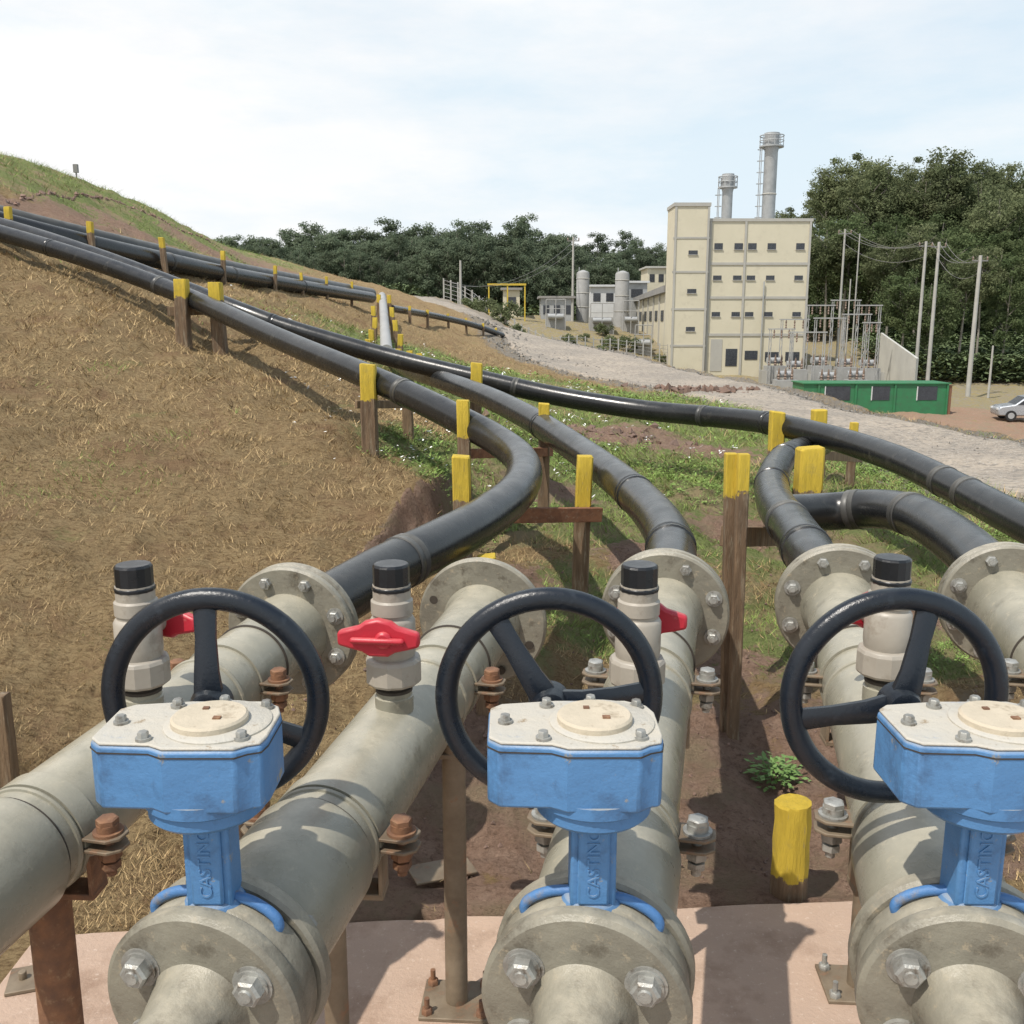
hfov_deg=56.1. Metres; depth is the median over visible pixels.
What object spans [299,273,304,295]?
yellow topped stake
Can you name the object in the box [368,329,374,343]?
yellow topped stake
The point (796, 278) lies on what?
window
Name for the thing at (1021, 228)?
forest tree
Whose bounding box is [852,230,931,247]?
power line
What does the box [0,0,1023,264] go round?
sky
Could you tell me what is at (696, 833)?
pipe clamp
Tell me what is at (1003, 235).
forest tree
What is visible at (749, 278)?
window
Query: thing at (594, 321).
gas skid
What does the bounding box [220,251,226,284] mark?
yellow topped stake
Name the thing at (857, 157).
forest tree
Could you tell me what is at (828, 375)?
transformer
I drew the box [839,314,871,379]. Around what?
substation gantry
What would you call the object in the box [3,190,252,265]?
hill rubble
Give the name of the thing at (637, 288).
service building
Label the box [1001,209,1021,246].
forest tree
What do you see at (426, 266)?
forest tree
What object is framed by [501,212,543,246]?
forest tree
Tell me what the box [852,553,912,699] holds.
ball valve
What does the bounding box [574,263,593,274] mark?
forest tree
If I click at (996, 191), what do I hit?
forest tree
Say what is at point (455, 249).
forest tree
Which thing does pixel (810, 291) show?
forest tree
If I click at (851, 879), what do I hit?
support leg
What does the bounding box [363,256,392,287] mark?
forest tree
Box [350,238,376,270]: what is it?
forest tree
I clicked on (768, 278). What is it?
window
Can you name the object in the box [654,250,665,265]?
forest tree
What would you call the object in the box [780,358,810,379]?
transformer
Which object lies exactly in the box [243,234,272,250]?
forest tree
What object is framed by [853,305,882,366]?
substation gantry
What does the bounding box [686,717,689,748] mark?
support leg
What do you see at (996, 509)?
black pipe
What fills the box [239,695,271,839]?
support leg
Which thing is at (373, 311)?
yellow topped stake
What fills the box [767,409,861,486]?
timber trestle
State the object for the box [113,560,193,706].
ball valve
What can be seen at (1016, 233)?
forest tree
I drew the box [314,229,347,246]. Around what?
forest tree
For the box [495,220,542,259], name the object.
forest tree
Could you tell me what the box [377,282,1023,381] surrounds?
undergrowth
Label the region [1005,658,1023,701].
pipe clamp
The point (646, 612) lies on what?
ball valve
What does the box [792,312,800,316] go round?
window
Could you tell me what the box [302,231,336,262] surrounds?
forest tree
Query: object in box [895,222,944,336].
forest tree
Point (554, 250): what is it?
forest tree
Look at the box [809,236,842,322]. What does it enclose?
forest tree
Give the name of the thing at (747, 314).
window
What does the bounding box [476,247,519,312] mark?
forest tree
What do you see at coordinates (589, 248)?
forest tree
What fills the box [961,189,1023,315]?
forest tree
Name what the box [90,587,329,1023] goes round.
butterfly valve
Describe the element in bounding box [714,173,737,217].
chimney
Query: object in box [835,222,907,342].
forest tree
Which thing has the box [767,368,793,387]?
transformer
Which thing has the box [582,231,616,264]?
forest tree
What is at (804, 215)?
forest tree
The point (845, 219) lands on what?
forest tree
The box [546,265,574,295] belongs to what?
forest tree
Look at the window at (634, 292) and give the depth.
109.19 m
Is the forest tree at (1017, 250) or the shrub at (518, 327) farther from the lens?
the forest tree at (1017, 250)
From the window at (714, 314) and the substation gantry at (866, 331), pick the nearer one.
the substation gantry at (866, 331)
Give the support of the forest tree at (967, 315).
on the ground at (734, 799)
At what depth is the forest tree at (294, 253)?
142.79 m
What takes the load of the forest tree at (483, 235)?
on the ground at (734, 799)
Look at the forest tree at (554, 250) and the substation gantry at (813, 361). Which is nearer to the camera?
the substation gantry at (813, 361)
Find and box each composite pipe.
[0,562,358,955]
[149,557,546,1023]
[496,548,729,995]
[774,543,1023,984]
[937,542,1023,687]
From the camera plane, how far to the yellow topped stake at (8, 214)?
11.98 m
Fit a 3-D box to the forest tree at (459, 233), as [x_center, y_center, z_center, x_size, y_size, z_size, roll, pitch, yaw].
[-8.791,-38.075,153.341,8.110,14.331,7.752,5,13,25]
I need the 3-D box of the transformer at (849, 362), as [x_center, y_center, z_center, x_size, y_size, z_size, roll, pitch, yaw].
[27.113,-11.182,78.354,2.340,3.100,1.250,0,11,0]
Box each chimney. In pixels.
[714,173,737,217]
[754,132,784,217]
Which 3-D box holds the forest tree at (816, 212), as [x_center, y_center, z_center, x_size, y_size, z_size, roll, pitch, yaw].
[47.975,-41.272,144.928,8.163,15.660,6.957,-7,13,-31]
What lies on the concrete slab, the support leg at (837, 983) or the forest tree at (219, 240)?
the support leg at (837, 983)
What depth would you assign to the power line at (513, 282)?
90.91 m
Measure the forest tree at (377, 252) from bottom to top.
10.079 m
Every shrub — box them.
[461,297,483,311]
[472,297,495,314]
[487,300,522,326]
[511,323,527,332]
[561,333,582,343]
[580,333,589,340]
[586,344,608,349]
[593,322,615,336]
[599,334,627,350]
[619,335,640,351]
[653,353,665,363]
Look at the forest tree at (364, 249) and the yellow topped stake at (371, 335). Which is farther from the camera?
the forest tree at (364, 249)
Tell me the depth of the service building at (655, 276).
114.76 m
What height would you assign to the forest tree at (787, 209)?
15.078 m
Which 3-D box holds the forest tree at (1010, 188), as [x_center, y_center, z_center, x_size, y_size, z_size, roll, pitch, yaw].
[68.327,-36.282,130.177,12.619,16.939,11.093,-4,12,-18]
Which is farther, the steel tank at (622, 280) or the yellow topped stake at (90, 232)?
the steel tank at (622, 280)
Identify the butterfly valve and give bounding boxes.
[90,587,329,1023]
[435,587,692,1023]
[779,587,1023,1023]
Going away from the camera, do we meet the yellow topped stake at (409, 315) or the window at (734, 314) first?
the yellow topped stake at (409, 315)
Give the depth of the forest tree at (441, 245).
142.20 m
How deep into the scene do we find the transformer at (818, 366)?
76.81 m
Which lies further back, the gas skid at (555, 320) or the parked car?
the gas skid at (555, 320)
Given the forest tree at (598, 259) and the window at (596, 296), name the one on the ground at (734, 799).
the forest tree at (598, 259)
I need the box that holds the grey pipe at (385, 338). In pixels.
[379,292,391,347]
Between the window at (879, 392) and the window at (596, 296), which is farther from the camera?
the window at (596, 296)
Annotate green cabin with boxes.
[791,380,951,414]
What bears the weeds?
on the ground at (734, 799)
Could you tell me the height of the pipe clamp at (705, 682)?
0.214 m
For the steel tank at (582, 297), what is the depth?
100.98 m
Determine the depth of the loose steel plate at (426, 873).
2.89 m
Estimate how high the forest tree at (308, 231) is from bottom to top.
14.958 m
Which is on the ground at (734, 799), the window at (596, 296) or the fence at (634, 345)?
the fence at (634, 345)
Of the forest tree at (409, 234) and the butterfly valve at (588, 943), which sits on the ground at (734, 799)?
the forest tree at (409, 234)
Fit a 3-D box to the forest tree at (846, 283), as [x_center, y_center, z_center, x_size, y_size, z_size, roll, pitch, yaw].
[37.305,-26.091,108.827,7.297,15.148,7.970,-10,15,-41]
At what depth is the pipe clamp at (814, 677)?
2.35 m
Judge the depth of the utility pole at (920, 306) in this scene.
82.95 m
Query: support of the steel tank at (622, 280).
on the ground at (734, 799)
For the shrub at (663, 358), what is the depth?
86.73 m
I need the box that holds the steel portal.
[487,283,525,320]
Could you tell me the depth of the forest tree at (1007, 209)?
115.82 m
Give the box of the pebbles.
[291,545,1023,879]
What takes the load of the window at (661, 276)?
in the service building at (655, 276)
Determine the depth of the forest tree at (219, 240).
161.70 m
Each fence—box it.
[443,278,543,336]
[544,335,667,364]
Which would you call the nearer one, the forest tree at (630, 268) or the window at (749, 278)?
the window at (749, 278)
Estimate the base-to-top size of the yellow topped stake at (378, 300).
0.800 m
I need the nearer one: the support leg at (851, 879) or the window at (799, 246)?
the support leg at (851, 879)
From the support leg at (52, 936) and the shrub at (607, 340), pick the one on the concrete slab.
the support leg at (52, 936)
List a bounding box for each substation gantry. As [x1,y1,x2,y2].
[766,328,795,383]
[778,319,809,368]
[787,332,827,379]
[803,305,835,368]
[811,318,845,379]
[829,300,861,366]
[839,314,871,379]
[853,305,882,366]
[859,322,881,379]
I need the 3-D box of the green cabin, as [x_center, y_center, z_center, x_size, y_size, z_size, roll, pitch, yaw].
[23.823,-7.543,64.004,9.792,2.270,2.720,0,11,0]
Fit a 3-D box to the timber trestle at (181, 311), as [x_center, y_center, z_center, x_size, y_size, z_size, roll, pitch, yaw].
[-3.044,-1.818,9.250,0.569,0.824,0.251,-1,11,-6]
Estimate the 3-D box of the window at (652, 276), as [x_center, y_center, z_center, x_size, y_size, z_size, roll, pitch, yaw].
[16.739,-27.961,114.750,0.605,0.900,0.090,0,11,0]
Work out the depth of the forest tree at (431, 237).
162.04 m
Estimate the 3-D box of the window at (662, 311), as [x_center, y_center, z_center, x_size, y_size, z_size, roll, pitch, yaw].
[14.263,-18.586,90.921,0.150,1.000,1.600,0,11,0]
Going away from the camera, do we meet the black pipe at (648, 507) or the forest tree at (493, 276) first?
the black pipe at (648, 507)
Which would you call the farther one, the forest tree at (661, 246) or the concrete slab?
the forest tree at (661, 246)
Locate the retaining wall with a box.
[878,333,918,379]
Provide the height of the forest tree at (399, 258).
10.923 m
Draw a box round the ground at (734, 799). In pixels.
[0,155,1023,983]
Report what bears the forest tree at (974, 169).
on the ground at (734, 799)
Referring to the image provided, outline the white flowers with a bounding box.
[230,285,735,499]
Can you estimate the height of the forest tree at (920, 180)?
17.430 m
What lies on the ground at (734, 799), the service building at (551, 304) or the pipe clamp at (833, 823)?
the service building at (551, 304)
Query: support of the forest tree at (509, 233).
on the ground at (734, 799)
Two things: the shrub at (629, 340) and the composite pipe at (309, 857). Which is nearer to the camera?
the composite pipe at (309, 857)
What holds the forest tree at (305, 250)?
on the ground at (734, 799)
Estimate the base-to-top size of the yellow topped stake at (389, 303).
0.828 m
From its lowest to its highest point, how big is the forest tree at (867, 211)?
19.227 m
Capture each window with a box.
[508,297,515,303]
[543,305,548,313]
[554,305,559,312]
[566,305,570,313]
[593,293,600,300]
[606,293,612,300]
[631,289,642,296]
[649,274,654,281]
[649,311,651,320]
[658,274,663,281]
[660,310,663,320]
[685,327,694,331]
[686,289,696,293]
[688,250,697,254]
[711,312,720,316]
[712,276,721,280]
[714,243,722,249]
[731,312,739,316]
[732,276,741,280]
[734,243,742,249]
[744,312,753,316]
[746,276,755,280]
[748,243,756,249]
[763,312,772,316]
[765,276,774,280]
[767,243,775,249]
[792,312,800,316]
[794,276,802,280]
[796,243,804,249]
[826,386,850,399]
[872,386,889,399]
[917,386,937,399]
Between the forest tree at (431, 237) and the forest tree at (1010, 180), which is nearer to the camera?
the forest tree at (1010, 180)
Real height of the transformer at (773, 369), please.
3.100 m
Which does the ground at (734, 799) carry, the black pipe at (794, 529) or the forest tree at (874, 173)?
the forest tree at (874, 173)
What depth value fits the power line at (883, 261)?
84.75 m
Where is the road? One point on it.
(1004, 466)
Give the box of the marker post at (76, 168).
[73,164,78,176]
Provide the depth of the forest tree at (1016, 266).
90.19 m
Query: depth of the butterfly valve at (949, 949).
1.29 m
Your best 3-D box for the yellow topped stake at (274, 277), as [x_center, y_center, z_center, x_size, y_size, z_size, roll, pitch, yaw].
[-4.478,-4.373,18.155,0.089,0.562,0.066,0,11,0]
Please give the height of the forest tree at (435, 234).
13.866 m
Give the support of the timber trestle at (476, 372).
on the ground at (734, 799)
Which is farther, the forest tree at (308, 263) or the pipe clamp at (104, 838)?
the forest tree at (308, 263)
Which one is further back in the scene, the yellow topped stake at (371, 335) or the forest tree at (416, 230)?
the forest tree at (416, 230)
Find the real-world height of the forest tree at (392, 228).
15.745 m
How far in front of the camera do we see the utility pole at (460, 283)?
77.80 m
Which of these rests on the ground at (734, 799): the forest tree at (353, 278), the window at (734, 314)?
the forest tree at (353, 278)
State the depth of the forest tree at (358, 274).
137.33 m
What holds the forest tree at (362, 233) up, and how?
on the ground at (734, 799)
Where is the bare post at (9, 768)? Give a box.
[0,691,19,788]
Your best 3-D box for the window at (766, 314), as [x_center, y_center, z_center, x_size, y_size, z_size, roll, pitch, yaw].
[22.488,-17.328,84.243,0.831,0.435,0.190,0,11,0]
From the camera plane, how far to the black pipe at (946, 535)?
4.01 m
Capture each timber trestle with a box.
[167,279,228,355]
[355,363,413,456]
[452,454,602,592]
[456,399,552,506]
[470,362,482,413]
[476,553,495,715]
[719,445,824,739]
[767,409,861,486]
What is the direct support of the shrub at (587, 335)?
on the ground at (734, 799)
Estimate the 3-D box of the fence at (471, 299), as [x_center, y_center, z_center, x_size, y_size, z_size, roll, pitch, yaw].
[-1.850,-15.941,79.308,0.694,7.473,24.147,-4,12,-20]
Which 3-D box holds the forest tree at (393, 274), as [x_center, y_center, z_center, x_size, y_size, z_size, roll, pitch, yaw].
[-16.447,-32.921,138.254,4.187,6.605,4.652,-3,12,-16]
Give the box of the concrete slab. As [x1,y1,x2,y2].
[0,893,1023,1023]
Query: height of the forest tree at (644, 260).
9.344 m
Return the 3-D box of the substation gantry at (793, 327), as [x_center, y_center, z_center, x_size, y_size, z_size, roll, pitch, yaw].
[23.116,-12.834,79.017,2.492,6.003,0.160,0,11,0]
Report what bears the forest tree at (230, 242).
on the ground at (734, 799)
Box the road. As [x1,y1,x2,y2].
[415,296,1023,497]
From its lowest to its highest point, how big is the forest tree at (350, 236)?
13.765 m
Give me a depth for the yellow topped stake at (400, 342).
14.98 m
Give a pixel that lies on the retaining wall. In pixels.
(897, 361)
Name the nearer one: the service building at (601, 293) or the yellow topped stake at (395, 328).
the yellow topped stake at (395, 328)
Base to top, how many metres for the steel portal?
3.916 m
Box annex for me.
[633,285,665,354]
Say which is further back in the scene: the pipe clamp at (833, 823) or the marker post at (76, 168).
the marker post at (76, 168)
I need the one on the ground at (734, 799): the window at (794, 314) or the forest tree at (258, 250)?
the forest tree at (258, 250)
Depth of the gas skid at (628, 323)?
97.01 m
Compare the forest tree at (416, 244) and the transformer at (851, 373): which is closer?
the transformer at (851, 373)
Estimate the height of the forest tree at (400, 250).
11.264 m
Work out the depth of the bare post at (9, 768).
3.02 m
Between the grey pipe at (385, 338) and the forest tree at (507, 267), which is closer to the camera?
the grey pipe at (385, 338)
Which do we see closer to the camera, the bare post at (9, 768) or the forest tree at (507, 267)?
the bare post at (9, 768)
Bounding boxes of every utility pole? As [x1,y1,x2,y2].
[459,260,461,303]
[567,237,578,321]
[835,229,851,366]
[845,279,850,355]
[850,234,859,358]
[915,241,930,357]
[925,242,946,379]
[965,255,988,396]
[987,346,993,397]
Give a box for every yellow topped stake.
[3,206,12,220]
[86,221,95,246]
[158,237,168,273]
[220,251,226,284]
[273,265,276,289]
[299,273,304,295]
[325,276,328,299]
[350,282,352,306]
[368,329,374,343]
[371,306,375,329]
[372,317,377,342]
[376,294,380,321]
[387,295,391,325]
[389,307,394,342]
[392,320,398,348]
[397,334,402,350]
[408,306,411,323]
[426,310,428,327]
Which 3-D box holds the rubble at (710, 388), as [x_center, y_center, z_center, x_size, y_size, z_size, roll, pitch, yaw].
[2.435,-1.890,16.202,2.969,0.694,12.551,3,12,16]
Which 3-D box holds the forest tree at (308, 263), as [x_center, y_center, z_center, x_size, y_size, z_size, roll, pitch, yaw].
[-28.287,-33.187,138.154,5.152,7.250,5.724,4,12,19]
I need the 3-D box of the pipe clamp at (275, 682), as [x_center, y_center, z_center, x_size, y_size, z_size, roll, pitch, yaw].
[-0.697,0.417,2.357,0.336,0.214,0.060,3,12,12]
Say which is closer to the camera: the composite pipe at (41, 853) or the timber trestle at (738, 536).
the composite pipe at (41, 853)
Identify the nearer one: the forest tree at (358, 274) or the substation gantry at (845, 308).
the substation gantry at (845, 308)
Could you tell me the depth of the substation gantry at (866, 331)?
72.89 m
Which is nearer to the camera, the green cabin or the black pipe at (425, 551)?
the black pipe at (425, 551)
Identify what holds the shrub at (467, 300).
on the ground at (734, 799)
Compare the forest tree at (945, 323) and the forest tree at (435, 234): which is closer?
the forest tree at (945, 323)
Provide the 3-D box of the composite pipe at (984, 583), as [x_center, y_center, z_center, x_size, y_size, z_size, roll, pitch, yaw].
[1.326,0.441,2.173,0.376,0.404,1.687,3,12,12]
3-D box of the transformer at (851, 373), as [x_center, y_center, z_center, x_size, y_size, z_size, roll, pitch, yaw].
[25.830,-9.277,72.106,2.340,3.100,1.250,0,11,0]
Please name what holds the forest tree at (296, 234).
on the ground at (734, 799)
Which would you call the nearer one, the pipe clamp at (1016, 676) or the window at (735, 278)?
the pipe clamp at (1016, 676)
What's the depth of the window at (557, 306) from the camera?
97.80 m
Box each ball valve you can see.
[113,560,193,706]
[337,559,420,714]
[609,560,686,685]
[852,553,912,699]
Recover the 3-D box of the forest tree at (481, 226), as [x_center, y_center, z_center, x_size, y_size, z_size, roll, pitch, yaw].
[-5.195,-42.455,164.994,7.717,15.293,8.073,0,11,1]
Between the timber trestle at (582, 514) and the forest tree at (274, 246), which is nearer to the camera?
the timber trestle at (582, 514)
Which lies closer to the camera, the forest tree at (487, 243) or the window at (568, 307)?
the window at (568, 307)
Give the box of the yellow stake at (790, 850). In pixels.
[769,793,811,902]
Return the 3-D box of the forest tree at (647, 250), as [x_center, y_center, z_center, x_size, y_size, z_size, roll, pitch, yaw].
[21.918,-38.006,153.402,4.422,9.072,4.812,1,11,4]
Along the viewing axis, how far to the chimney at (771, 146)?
88.19 m
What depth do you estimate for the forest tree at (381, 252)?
152.07 m
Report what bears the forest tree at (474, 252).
on the ground at (734, 799)
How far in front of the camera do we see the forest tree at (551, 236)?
164.53 m
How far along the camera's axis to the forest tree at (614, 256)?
142.11 m
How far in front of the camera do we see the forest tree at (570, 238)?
163.42 m
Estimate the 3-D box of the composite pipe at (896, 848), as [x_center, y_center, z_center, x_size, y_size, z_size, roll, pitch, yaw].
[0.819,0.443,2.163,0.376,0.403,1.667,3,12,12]
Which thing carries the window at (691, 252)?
in the power plant building at (736, 288)
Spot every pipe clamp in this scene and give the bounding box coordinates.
[0,772,129,884]
[170,638,293,712]
[240,772,420,876]
[416,638,505,714]
[527,791,715,876]
[582,640,720,712]
[803,638,937,702]
[813,777,1015,858]
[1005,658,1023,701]
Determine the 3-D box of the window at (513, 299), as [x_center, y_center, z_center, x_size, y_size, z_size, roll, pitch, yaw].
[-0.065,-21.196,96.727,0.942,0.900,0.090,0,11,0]
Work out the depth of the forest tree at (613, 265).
137.03 m
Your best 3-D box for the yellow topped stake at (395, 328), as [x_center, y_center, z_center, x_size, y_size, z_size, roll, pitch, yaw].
[-1.964,-2.918,16.368,0.131,0.700,0.087,0,11,0]
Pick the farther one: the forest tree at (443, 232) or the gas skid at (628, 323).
the forest tree at (443, 232)
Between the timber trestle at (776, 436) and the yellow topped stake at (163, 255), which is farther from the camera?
the yellow topped stake at (163, 255)
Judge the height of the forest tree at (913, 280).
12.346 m
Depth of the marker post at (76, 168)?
23.99 m
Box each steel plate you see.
[4,965,34,996]
[408,857,477,885]
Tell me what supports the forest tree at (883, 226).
on the ground at (734, 799)
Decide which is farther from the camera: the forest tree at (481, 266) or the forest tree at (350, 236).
the forest tree at (350, 236)
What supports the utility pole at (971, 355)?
on the ground at (734, 799)
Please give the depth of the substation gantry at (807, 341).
71.89 m
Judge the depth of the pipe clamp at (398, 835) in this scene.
1.69 m
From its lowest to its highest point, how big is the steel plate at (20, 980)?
0.030 m
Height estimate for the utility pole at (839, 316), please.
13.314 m
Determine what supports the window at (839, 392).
in the green cabin
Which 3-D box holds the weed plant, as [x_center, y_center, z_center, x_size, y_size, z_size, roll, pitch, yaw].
[0.995,0.976,3.615,0.256,0.088,0.250,0,11,0]
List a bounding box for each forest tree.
[214,235,237,246]
[224,234,244,248]
[233,240,262,250]
[237,244,254,251]
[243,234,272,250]
[250,245,270,256]
[260,237,291,260]
[267,227,302,247]
[279,249,306,263]
[287,232,316,255]
[288,221,327,252]
[288,254,308,267]
[291,240,324,259]
[299,256,325,272]
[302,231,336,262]
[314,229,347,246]
[315,249,338,275]
[322,236,354,252]
[329,247,361,278]
[332,255,355,279]
[335,228,349,248]
[339,228,367,246]
[345,252,372,281]
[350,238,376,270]
[351,227,384,244]
[352,242,382,280]
[362,237,391,270]
[363,230,386,242]
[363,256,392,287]
[366,216,410,241]
[367,239,401,278]
[382,232,415,276]
[385,235,429,294]
[385,261,409,290]
[386,237,411,264]
[387,231,416,241]
[396,254,423,295]
[403,222,437,242]
[404,244,432,295]
[407,248,445,296]
[410,231,443,242]
[410,235,446,275]
[417,229,454,241]
[425,250,464,302]
[430,237,464,299]
[437,227,459,241]
[438,239,479,292]
[439,226,470,243]
[443,241,479,300]
[448,241,491,300]
[451,218,485,238]
[459,234,482,298]
[463,233,498,299]
[464,230,505,295]
[467,220,499,244]
[472,249,500,310]
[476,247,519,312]
[479,244,524,302]
[490,246,532,301]
[492,254,536,307]
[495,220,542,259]
[496,228,529,246]
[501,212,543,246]
[512,237,542,313]
[513,239,545,260]
[518,262,553,313]
[526,256,555,311]
[529,265,567,307]
[530,233,569,264]
[536,242,577,284]
[540,233,567,252]
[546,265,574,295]
[557,269,583,311]
[559,247,591,284]
[562,234,580,253]
[562,247,591,264]
[569,264,598,304]
[574,243,597,258]
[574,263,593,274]
[575,252,605,266]
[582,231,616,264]
[589,263,614,284]
[598,250,631,281]
[599,258,633,284]
[611,230,638,259]
[612,249,638,280]
[622,263,640,280]
[624,238,650,266]
[631,253,656,278]
[636,246,658,265]
[651,243,666,262]
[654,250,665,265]
[655,252,666,281]
[775,207,818,239]
[776,210,815,237]
[801,165,855,306]
[803,178,825,222]
[807,192,838,235]
[807,249,817,304]
[809,222,870,342]
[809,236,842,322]
[810,214,879,320]
[811,154,877,299]
[811,212,876,343]
[829,150,911,292]
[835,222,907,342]
[836,172,908,313]
[856,159,916,323]
[859,213,912,328]
[860,235,920,335]
[868,268,930,346]
[883,190,947,305]
[888,172,969,238]
[892,234,956,332]
[893,280,968,377]
[894,156,951,184]
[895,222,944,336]
[896,166,957,221]
[902,174,929,186]
[911,211,971,315]
[912,146,982,230]
[920,227,987,337]
[934,228,1015,321]
[935,187,978,246]
[938,255,1007,333]
[940,258,987,379]
[951,158,1001,205]
[953,169,1015,219]
[959,246,1009,380]
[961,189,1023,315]
[977,162,1023,198]
[978,228,1023,339]
[981,253,1023,379]
[988,194,1023,226]
[991,210,1023,327]
[998,161,1023,188]
[998,181,1023,200]
[999,239,1023,335]
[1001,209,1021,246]
[1011,224,1023,245]
[1014,170,1023,191]
[1014,237,1023,278]
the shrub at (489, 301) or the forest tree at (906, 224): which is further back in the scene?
the forest tree at (906, 224)
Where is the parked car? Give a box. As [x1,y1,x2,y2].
[990,395,1023,420]
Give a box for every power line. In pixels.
[448,251,570,286]
[452,247,566,286]
[840,230,918,247]
[845,244,921,262]
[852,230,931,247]
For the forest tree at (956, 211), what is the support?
on the ground at (734, 799)
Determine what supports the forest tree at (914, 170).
on the ground at (734, 799)
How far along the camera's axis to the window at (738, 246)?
83.09 m
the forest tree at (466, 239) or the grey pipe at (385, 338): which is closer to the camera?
the grey pipe at (385, 338)
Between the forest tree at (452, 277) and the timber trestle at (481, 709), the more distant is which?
the forest tree at (452, 277)
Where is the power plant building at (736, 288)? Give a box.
[664,202,813,376]
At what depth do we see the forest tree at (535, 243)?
151.80 m
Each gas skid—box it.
[545,299,565,329]
[588,303,613,333]
[620,300,639,333]
[634,325,652,355]
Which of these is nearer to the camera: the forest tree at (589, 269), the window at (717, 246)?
the window at (717, 246)
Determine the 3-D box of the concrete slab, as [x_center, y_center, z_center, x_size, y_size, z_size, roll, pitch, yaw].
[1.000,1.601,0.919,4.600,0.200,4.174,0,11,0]
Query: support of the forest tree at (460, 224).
on the ground at (734, 799)
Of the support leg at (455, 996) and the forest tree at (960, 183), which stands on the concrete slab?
the support leg at (455, 996)
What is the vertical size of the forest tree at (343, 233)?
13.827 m
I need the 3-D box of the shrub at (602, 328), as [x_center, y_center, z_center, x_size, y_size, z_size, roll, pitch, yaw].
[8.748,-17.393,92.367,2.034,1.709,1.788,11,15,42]
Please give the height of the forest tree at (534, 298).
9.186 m
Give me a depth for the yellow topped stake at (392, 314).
18.41 m
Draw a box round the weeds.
[344,325,1017,669]
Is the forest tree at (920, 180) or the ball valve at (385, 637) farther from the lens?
the forest tree at (920, 180)
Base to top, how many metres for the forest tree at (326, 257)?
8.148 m
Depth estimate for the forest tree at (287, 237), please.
163.10 m
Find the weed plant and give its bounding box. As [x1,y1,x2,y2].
[743,751,811,791]
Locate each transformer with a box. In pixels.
[758,355,786,383]
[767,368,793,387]
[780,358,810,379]
[807,354,834,379]
[818,369,836,379]
[832,356,856,379]
[843,368,865,379]
[852,357,884,379]
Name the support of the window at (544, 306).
in the service building at (551, 304)
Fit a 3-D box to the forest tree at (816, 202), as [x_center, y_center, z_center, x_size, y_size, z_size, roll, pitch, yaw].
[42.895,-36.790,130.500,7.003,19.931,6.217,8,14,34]
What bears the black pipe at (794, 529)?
on the timber trestle at (776, 436)
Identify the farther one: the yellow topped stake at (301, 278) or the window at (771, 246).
the window at (771, 246)
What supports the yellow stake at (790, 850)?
on the ground at (734, 799)
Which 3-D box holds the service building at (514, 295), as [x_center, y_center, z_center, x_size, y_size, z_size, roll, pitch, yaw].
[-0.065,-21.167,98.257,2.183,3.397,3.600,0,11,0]
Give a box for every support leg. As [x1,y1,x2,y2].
[29,855,107,1023]
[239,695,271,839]
[324,854,388,1023]
[418,718,488,1023]
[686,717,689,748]
[815,700,860,1004]
[847,839,858,896]
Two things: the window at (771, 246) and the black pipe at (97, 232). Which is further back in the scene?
the window at (771, 246)
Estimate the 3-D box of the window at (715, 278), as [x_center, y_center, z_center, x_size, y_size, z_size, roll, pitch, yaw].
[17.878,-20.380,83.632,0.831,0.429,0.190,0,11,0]
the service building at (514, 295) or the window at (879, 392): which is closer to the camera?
the window at (879, 392)
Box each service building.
[500,288,521,316]
[537,296,575,320]
[589,285,614,316]
[629,281,649,315]
[639,266,665,291]
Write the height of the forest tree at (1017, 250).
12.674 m
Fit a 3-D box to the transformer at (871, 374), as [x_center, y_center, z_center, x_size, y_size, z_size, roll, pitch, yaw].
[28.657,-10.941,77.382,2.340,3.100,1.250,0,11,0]
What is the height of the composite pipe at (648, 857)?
0.401 m
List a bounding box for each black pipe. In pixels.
[0,205,375,294]
[0,211,375,302]
[0,217,1023,543]
[0,225,541,618]
[391,367,696,555]
[392,305,504,337]
[754,437,832,566]
[793,489,997,567]
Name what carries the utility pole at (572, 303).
on the ground at (734, 799)
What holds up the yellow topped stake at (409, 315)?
on the ground at (734, 799)
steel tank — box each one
[576,267,589,322]
[614,268,629,326]
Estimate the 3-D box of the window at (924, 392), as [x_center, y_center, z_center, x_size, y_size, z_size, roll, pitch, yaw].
[27.120,-7.762,62.731,1.277,0.900,0.130,0,11,0]
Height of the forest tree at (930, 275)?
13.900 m
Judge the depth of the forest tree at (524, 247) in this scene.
142.26 m
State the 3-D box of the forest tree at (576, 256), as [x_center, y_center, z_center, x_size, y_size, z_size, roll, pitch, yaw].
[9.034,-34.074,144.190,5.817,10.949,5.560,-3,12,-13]
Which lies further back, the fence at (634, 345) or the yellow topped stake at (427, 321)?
the fence at (634, 345)
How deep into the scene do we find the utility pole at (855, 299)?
91.72 m
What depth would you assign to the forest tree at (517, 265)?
137.14 m
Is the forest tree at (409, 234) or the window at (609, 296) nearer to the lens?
the window at (609, 296)
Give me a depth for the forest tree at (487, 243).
141.68 m
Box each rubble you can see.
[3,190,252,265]
[482,382,759,448]
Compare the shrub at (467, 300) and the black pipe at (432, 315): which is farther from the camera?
the shrub at (467, 300)
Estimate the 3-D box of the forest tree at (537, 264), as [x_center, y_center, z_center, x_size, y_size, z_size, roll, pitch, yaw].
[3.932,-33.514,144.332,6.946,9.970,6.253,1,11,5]

